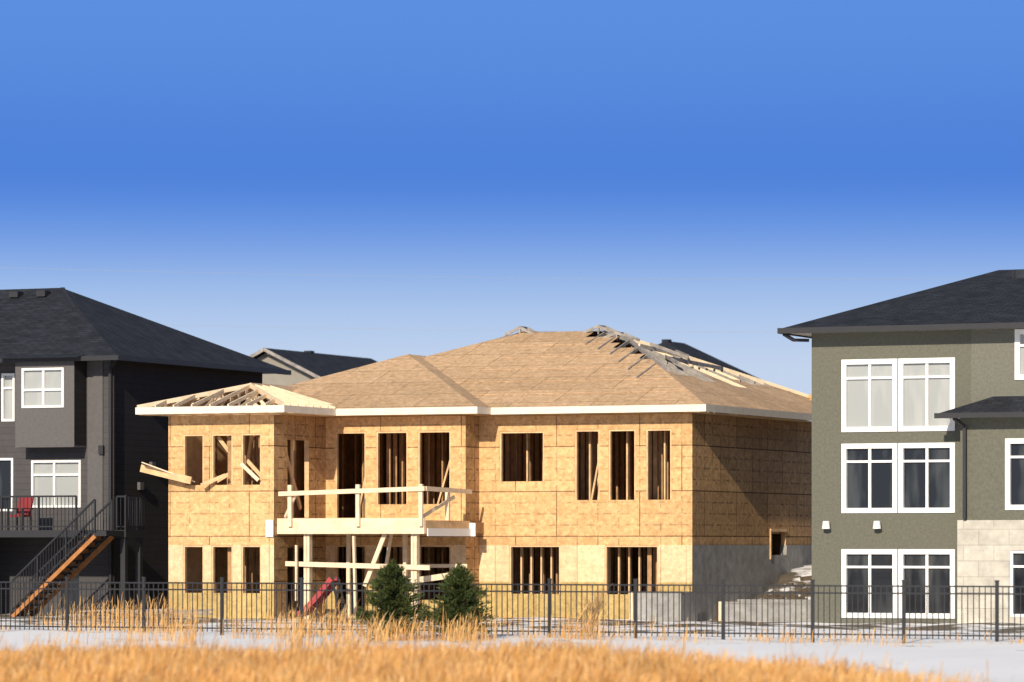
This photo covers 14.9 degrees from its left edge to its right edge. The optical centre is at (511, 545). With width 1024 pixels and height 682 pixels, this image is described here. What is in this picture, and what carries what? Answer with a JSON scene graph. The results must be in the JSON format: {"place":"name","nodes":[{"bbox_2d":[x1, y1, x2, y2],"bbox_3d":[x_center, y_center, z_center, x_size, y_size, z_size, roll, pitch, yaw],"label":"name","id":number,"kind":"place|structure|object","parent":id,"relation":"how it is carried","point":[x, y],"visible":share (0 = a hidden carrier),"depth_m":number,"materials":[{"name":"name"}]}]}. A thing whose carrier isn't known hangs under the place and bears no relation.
{"place":"outdoors","nodes":[
{"label":"outdoors","id":0,"kind":"place"},
{"bbox_2d":[250,348,376,385],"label":"distant house","id":1,"kind":"structure","parent":0,"point":[305,366],"depth_m":150.44,"materials":[{"name":"black"}]},
{"bbox_2d":[0,592,1023,681],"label":"dry grass","id":2,"kind":"structure","parent":0,"point":[350,662],"depth_m":55.44,"materials":[{"name":"yellow plant"}]},
{"bbox_2d":[0,565,1023,681],"bbox_3d":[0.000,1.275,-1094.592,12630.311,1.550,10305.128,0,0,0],"label":"ground","id":3,"kind":"structure","parent":0,"point":[1005,659],"depth_m":81.94,"materials":[{"name":"white snow"}]},
{"bbox_2d":[0,495,144,616],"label":"deck and stairs","id":4,"kind":"structure","parent":3,"relation":"on","point":[78,553],"depth_m":109.44,"materials":[{"name":"black metal"}]},
{"bbox_2d":[7,497,33,529],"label":"red patio chair","id":5,"kind":"object","parent":4,"relation":"on","point":[18,510],"visible":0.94,"depth_m":111.47,"materials":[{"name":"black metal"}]},
{"bbox_2d":[0,360,261,614],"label":"walls","id":6,"kind":"structure","parent":3,"relation":"on","point":[75,427],"depth_m":112.88,"materials":[{"name":"grey paint"}]},
{"bbox_2d":[0,367,80,510],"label":"window frames","id":7,"kind":"structure","parent":6,"relation":"attached to","point":[43,405],"depth_m":112.80,"materials":[{"name":"white plastic"}]},
{"bbox_2d":[0,370,78,508],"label":"window panes","id":8,"kind":"object","parent":7,"relation":"in","point":[67,485],"visible":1,"depth_m":112.75,"materials":[{"name":"grey glass"}]},
{"bbox_2d":[63,549,78,607],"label":"openings","id":9,"kind":"object","parent":6,"relation":"attached to","point":[75,578],"depth_m":112.65,"materials":[{"name":"glass"}]},
{"bbox_2d":[0,287,290,607],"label":"gutters and vents","id":10,"kind":"object","parent":6,"relation":"attached to","point":[115,359],"visible":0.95,"depth_m":111.97,"materials":[{"name":"black metal"}]},
{"bbox_2d":[0,288,285,369],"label":"shingle roof","id":11,"kind":"structure","parent":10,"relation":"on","point":[53,324],"depth_m":115.47,"materials":[{"name":"black"}]},
{"bbox_2d":[137,462,155,489],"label":"side vents","id":12,"kind":"object","parent":6,"relation":"attached to","point":[140,485],"visible":0.75,"depth_m":113.36,"materials":[{"name":"grey metal"}]},
{"bbox_2d":[63,609,213,617],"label":"lumber pile","id":13,"kind":"object","parent":3,"relation":"on","point":[185,611],"visible":0.27,"depth_m":105.52,"materials":[{"name":"brown wood"}]},
{"bbox_2d":[297,577,348,620],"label":"playground slide","id":14,"kind":"object","parent":3,"relation":"on","point":[331,580],"visible":0.64,"depth_m":103.14,"materials":[{"name":"red plastic"}]},
{"bbox_2d":[266,484,475,618],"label":"timber deck","id":15,"kind":"structure","parent":3,"relation":"on","point":[415,528],"depth_m":105.07,"materials":[{"name":"beige wood"}]},
{"bbox_2d":[352,558,431,637],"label":"spruce tree","id":16,"kind":"object","parent":3,"relation":"on","point":[393,587],"visible":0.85,"depth_m":83.44,"materials":[{"name":"green plant"}]},
{"bbox_2d":[418,562,498,637],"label":"spruce tree","id":17,"kind":"object","parent":3,"relation":"on","point":[462,592],"visible":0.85,"depth_m":83.07,"materials":[{"name":"green plant"}]},
{"bbox_2d":[215,431,780,616],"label":"interior framing","id":18,"kind":"object","parent":3,"relation":"on","point":[522,456],"visible":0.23,"depth_m":109.19,"materials":[{"name":"wood"}]},
{"bbox_2d":[168,413,811,618],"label":"sheathed walls","id":19,"kind":"structure","parent":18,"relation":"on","point":[740,481],"depth_m":106.83,"materials":[{"name":"brown wood"}]},
{"bbox_2d":[183,429,670,615],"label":"window","id":20,"kind":"structure","parent":19,"relation":"attached to","point":[377,494],"depth_m":106.60,"materials":[{"name":"beige wood"}]},
{"bbox_2d":[140,462,258,486],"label":"loose boards","id":21,"kind":"object","parent":20,"relation":"on","point":[156,471],"visible":1,"depth_m":106.44,"materials":[{"name":"beige wood"}]},
{"bbox_2d":[143,412,811,422],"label":"soffit","id":22,"kind":"structure","parent":19,"relation":"on","point":[706,413],"depth_m":106.50,"materials":[{"name":"beige wood"}]},
{"bbox_2d":[137,383,342,415],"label":"wing roof trusses","id":23,"kind":"object","parent":22,"relation":"on","point":[270,393],"visible":0.69,"depth_m":107.12,"materials":[{"name":"beige wood"}]},
{"bbox_2d":[135,404,811,420],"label":"fascia","id":24,"kind":"structure","parent":22,"relation":"on","point":[469,410],"depth_m":106.07,"materials":[{"name":"white wood"}]},
{"bbox_2d":[179,331,811,420],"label":"roof sheathing","id":25,"kind":"object","parent":24,"relation":"on","point":[546,369],"visible":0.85,"depth_m":109.53,"materials":[{"name":"brown wood"}]},
{"bbox_2d":[770,529,786,558],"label":"side opening buck","id":26,"kind":"object","parent":19,"relation":"attached to","point":[778,530],"visible":1,"depth_m":110.43,"materials":[{"name":"brown wood"}]},
{"bbox_2d":[0,577,1023,643],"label":"black metal fence","id":27,"kind":"object","parent":3,"relation":"on","point":[550,591],"visible":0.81,"depth_m":84.02,"materials":[{"name":"black metal"}]},
{"bbox_2d":[565,579,612,636],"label":"bare shrub","id":28,"kind":"object","parent":3,"relation":"on","point":[598,603],"visible":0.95,"depth_m":83.07,"materials":[{"name":"brown plant"}]},
{"bbox_2d":[693,545,811,620],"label":"concrete foundation","id":29,"kind":"object","parent":3,"relation":"on","point":[739,564],"visible":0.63,"depth_m":108.11,"materials":[{"name":"grey concrete"}]},
{"bbox_2d":[713,576,811,620],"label":"rubble heap","id":30,"kind":"object","parent":3,"relation":"on","point":[806,578],"visible":0.13,"depth_m":108.83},
{"bbox_2d":[718,599,810,621],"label":"blocks","id":31,"kind":"object","parent":3,"relation":"on","point":[770,610],"depth_m":103.56,"materials":[{"name":"concrete"}]},
{"bbox_2d":[812,328,1023,623],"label":"stucco walls","id":32,"kind":"structure","parent":3,"relation":"on","point":[984,363],"depth_m":100.42,"materials":[{"name":"grey paint"}]},
{"bbox_2d":[822,521,880,528],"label":"wall lamps","id":33,"kind":"object","parent":32,"relation":"attached to","point":[826,525],"depth_m":100.83,"materials":[{"name":"white plastic"}]},
{"bbox_2d":[777,322,1023,518],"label":"gutters","id":34,"kind":"object","parent":32,"relation":"attached to","point":[804,332],"visible":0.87,"depth_m":99.14,"materials":[{"name":"black metal"}]},
{"bbox_2d":[785,269,1023,412],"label":"shingle roof","id":35,"kind":"structure","parent":32,"relation":"on","point":[997,296],"depth_m":101.49,"materials":[{"name":"black"}]},
{"bbox_2d":[841,329,1023,618],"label":"window frames","id":36,"kind":"structure","parent":32,"relation":"attached to","point":[897,377],"depth_m":100.49,"materials":[{"name":"white plastic"}]},
{"bbox_2d":[847,334,1023,613],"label":"window panes","id":37,"kind":"object","parent":36,"relation":"in","point":[914,472],"visible":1,"depth_m":100.50,"materials":[{"name":"grey glass"}]},
{"bbox_2d":[957,520,1023,623],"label":"stone veneer","id":38,"kind":"object","parent":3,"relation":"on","point":[985,548],"visible":0.83,"depth_m":98.92,"materials":[{"name":"beige stone"}]},
{"bbox_2d":[0,0,1023,394],"label":"sky","id":39,"kind":"structure","parent":0,"point":[753,169],"materials":[{"name":"blue"}]},
{"bbox_2d":[629,593,696,620],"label":"concrete window well","id":40,"kind":"object","parent":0,"point":[676,605],"visible":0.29,"depth_m":104.15,"materials":[{"name":"grey concrete"}]},
{"bbox_2d":[658,339,759,378],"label":"distant house","id":41,"kind":"structure","parent":0,"point":[686,349],"depth_m":154.26,"materials":[{"name":"black"}]},
{"label":"shadowed felt on the attic floor","id":42,"kind":"object","parent":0,"visible":0},
{"bbox_2d":[504,325,808,415],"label":"open roof trusses","id":43,"kind":"object","parent":42,"relation":"on","point":[678,362],"visible":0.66,"depth_m":112.60,"materials":[{"name":"beige wood"}]}
]}

